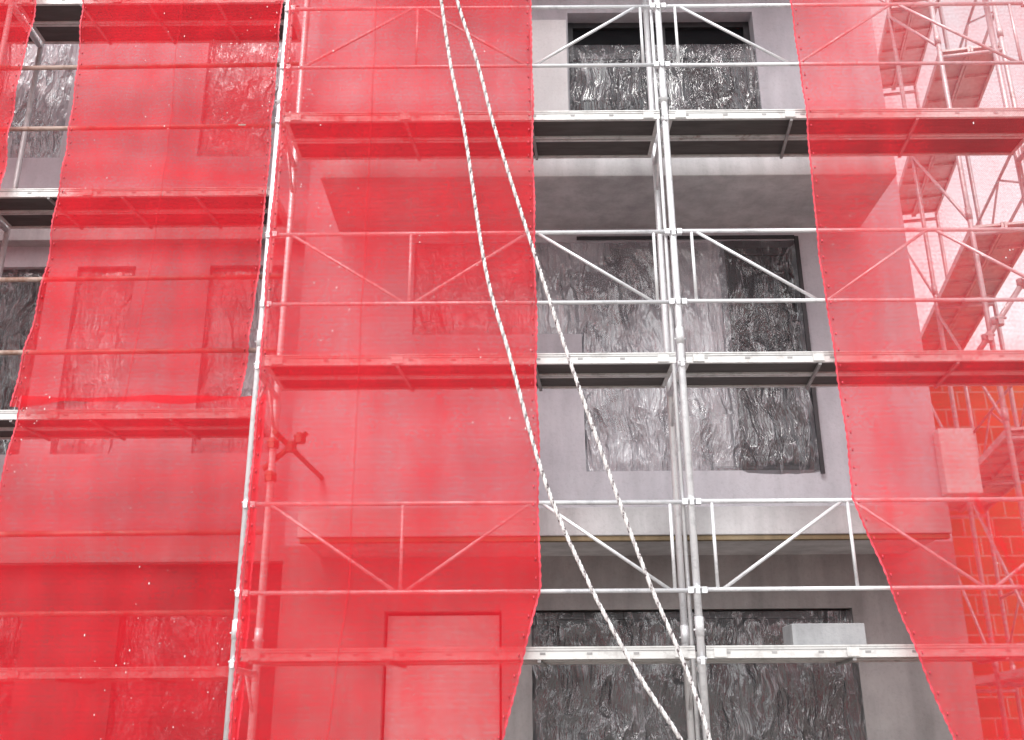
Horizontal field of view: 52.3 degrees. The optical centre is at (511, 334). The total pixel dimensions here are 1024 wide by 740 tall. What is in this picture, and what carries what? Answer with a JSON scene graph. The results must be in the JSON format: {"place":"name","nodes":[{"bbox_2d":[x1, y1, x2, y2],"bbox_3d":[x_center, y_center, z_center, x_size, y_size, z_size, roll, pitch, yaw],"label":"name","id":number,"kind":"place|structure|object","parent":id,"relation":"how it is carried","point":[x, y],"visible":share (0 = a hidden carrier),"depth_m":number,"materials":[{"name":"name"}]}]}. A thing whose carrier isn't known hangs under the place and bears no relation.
{"place":"outdoors","nodes":[
{"label":"outdoors","id":0,"kind":"place"},
{"bbox_2d":[869,0,1023,349],"label":"sky","id":1,"kind":"structure","parent":0,"point":[954,17],"materials":[{"name":"white"}]},
{"bbox_2d":[929,386,1023,739],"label":"brick house","id":2,"kind":"structure","parent":0,"point":[1015,392],"depth_m":13.21,"materials":[{"name":"brick"}]},
{"label":"ground","id":3,"kind":"structure","parent":0,"visible":0},
{"bbox_2d":[0,0,310,734],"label":"scaffolding","id":4,"kind":"object","parent":3,"relation":"on","point":[56,21],"visible":0.16,"depth_m":9.38,"materials":[{"name":"metal"}]},
{"bbox_2d":[0,0,35,187],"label":"safety netting","id":5,"kind":"object","parent":4,"relation":"attached to","point":[11,101],"visible":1,"depth_m":9.35,"materials":[{"name":"red fabric"}]},
{"bbox_2d":[0,395,265,739],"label":"safety netting","id":6,"kind":"object","parent":4,"relation":"attached to","point":[118,616],"visible":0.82,"depth_m":7.69,"materials":[{"name":"red fabric"}]},
{"bbox_2d":[10,0,282,406],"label":"safety netting","id":7,"kind":"object","parent":4,"relation":"attached to","point":[56,287],"visible":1,"depth_m":8.79,"materials":[{"name":"red fabric"}]},
{"bbox_2d":[438,258,745,726],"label":"floors and room walls","id":8,"kind":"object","parent":3,"relation":"on","point":[705,433],"depth_m":12.14,"materials":[{"name":"concrete"}]},
{"bbox_2d":[223,0,1023,739],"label":"scaffolding","id":9,"kind":"object","parent":3,"relation":"on","point":[781,134],"visible":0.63,"depth_m":7.71,"materials":[{"name":"metal"}]},
{"bbox_2d":[228,0,541,739],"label":"safety netting","id":10,"kind":"object","parent":9,"relation":"attached to","point":[277,362],"visible":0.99,"depth_m":7.17,"materials":[{"name":"red fabric"}]},
{"bbox_2d":[439,0,682,739],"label":"rope","id":11,"kind":"object","parent":9,"relation":"attached to","point":[610,625],"visible":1,"depth_m":6.96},
{"bbox_2d":[456,0,711,739],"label":"rope","id":12,"kind":"object","parent":9,"relation":"attached to","point":[654,594],"visible":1,"depth_m":6.99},
{"bbox_2d":[782,623,866,644],"bbox_3d":[2.074,2.006,6.944,0.480,0.141,0.260,0,-21,0],"label":"aerated concrete block","id":13,"kind":"object","parent":9,"relation":"on","point":[827,634],"depth_m":6.83,"materials":[{"name":"white concrete"}]},
{"bbox_2d":[790,0,1023,739],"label":"safety netting","id":14,"kind":"object","parent":9,"relation":"attached to","point":[890,511],"visible":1,"depth_m":7.12,"materials":[{"name":"red fabric"}]},
{"bbox_2d":[878,0,1023,735],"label":"scaffolding","id":15,"kind":"object","parent":3,"relation":"on","point":[963,85],"visible":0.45,"depth_m":11.27,"materials":[{"name":"metal"}]},
{"bbox_3d":[-4.146,4.912,9.740,15.680,0.950,4.325,0,-21,0],"label":"bitumen plinth","id":16,"kind":"object","parent":3,"relation":"on","visible":0},
{"bbox_2d":[0,564,281,739],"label":"ground storey wall recessed","id":17,"kind":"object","parent":16,"relation":"on","point":[140,608],"visible":0.02,"depth_m":8.82,"materials":[{"name":"grey concrete"}]},
{"bbox_2d":[0,0,952,545],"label":"facade walls","id":18,"kind":"structure","parent":16,"relation":"on","point":[562,440],"depth_m":9.44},
{"bbox_2d":[0,269,44,454],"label":"window foil","id":19,"kind":"object","parent":18,"relation":"attached to","point":[6,328],"depth_m":9.73,"materials":[{"name":"clear plastic"}]},
{"bbox_2d":[0,35,75,157],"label":"window foil","id":20,"kind":"object","parent":18,"relation":"attached to","point":[50,48],"depth_m":10.72,"materials":[{"name":"plastic"}]},
{"bbox_2d":[55,269,128,453],"bbox_3d":[-3.824,0.219,9.591,0.550,1.820,0.039,0,-21,0],"label":"window foil","id":21,"kind":"object","parent":18,"relation":"attached to","point":[102,334],"depth_m":9.68,"materials":[{"name":"plastic"}]},
{"bbox_2d":[0,220,306,565],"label":"string courses","id":22,"kind":"object","parent":18,"relation":"attached to","point":[29,237],"depth_m":9.83,"materials":[{"name":"concrete"}]},
{"bbox_2d":[193,269,281,452],"bbox_3d":[-2.474,0.210,9.591,0.750,1.820,0.039,0,-21,0],"label":"window foil","id":23,"kind":"object","parent":18,"relation":"attached to","point":[247,389],"depth_m":9.66,"materials":[{"name":"plastic"}]},
{"bbox_2d":[199,42,295,156],"bbox_3d":[-2.668,-2.586,10.648,0.900,1.800,0.039,0,-21,0],"label":"window foil","id":24,"kind":"object","parent":18,"relation":"attached to","point":[280,51],"depth_m":10.53,"materials":[{"name":"plastic"}]},
{"bbox_2d":[0,19,860,739],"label":"window frames","id":25,"kind":"structure","parent":18,"relation":"attached to","point":[578,285],"depth_m":9.28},
{"bbox_2d":[0,27,851,739],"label":"window glass","id":26,"kind":"object","parent":25,"relation":"in","point":[586,701],"visible":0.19,"depth_m":9.30,"materials":[{"name":"grey glass"}]},
{"bbox_2d":[384,251,733,739],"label":"foil sheeting","id":27,"kind":"object","parent":25,"relation":"attached to","point":[721,437],"visible":0.35,"depth_m":9.15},
{"bbox_2d":[414,243,582,333],"bbox_3d":[-0.138,-0.418,9.486,1.550,0.950,0.039,0,-21,0],"label":"window foil","id":28,"kind":"object","parent":18,"relation":"attached to","point":[545,316],"depth_m":9.45,"materials":[{"name":"plastic"}]},
{"bbox_2d":[530,20,568,110],"bbox_3d":[0.365,-2.181,10.049,0.360,1.980,0.100,0,-21,0],"label":"leaning insulation board","id":29,"kind":"object","parent":18,"relation":"attached to","point":[550,88],"visible":0.31,"depth_m":10.14,"materials":[{"name":"white plastic"}]},
{"bbox_2d":[297,155,951,557],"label":"balcony slabs","id":30,"kind":"structure","parent":18,"relation":"attached to","point":[707,193],"depth_m":8.79,"materials":[{"name":"concrete"}]},
{"bbox_2d":[299,534,949,543],"bbox_3d":[0.831,1.513,7.730,4.800,0.033,0.065,0,-21,0],"label":"slab formwork strip","id":31,"kind":"object","parent":30,"relation":"attached to","point":[709,538],"visible":0.43,"depth_m":7.70,"materials":[{"name":"wood"}]},
{"bbox_2d":[577,242,741,471],"bbox_3d":[1.281,0.154,9.259,1.360,2.200,0.057,0,-21,0],"label":"door foil","id":32,"kind":"object","parent":18,"relation":"attached to","point":[700,325],"depth_m":9.31,"materials":[{"name":"plastic"}]},
{"bbox_2d":[571,44,752,108],"bbox_3d":[1.494,-2.292,10.172,1.900,1.300,0.057,0,-21,0],"label":"window foil","id":33,"kind":"object","parent":18,"relation":"attached to","point":[645,68],"depth_m":10.34,"materials":[{"name":"clear plastic"}]},
{"bbox_2d":[576,235,824,473],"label":"foil battens","id":34,"kind":"object","parent":18,"relation":"attached to","point":[808,348],"visible":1,"depth_m":9.53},
{"bbox_2d":[739,243,818,472],"bbox_3d":[2.281,0.151,9.213,0.760,2.200,0.074,0,-21,0],"label":"door foil","id":35,"kind":"object","parent":18,"relation":"attached to","point":[793,294],"depth_m":9.21,"materials":[{"name":"clear plastic"}]},
{"bbox_2d":[933,428,982,496],"bbox_3d":[3.758,1.077,8.803,0.300,0.560,0.130,0,-21,0],"label":"corner insulation board","id":36,"kind":"object","parent":18,"relation":"attached to","point":[964,490],"visible":0.4,"depth_m":8.73,"materials":[{"name":"white plastic"}]},
{"bbox_2d":[271,541,982,739],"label":"ground storey wall","id":37,"kind":"structure","parent":16,"relation":"on","point":[898,702],"depth_m":8.48,"materials":[{"name":"grey concrete"}]},
{"bbox_2d":[558,613,864,738],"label":"window foil","id":38,"kind":"object","parent":37,"relation":"attached to","point":[859,690],"depth_m":8.24,"materials":[{"name":"clear plastic"}]}
]}

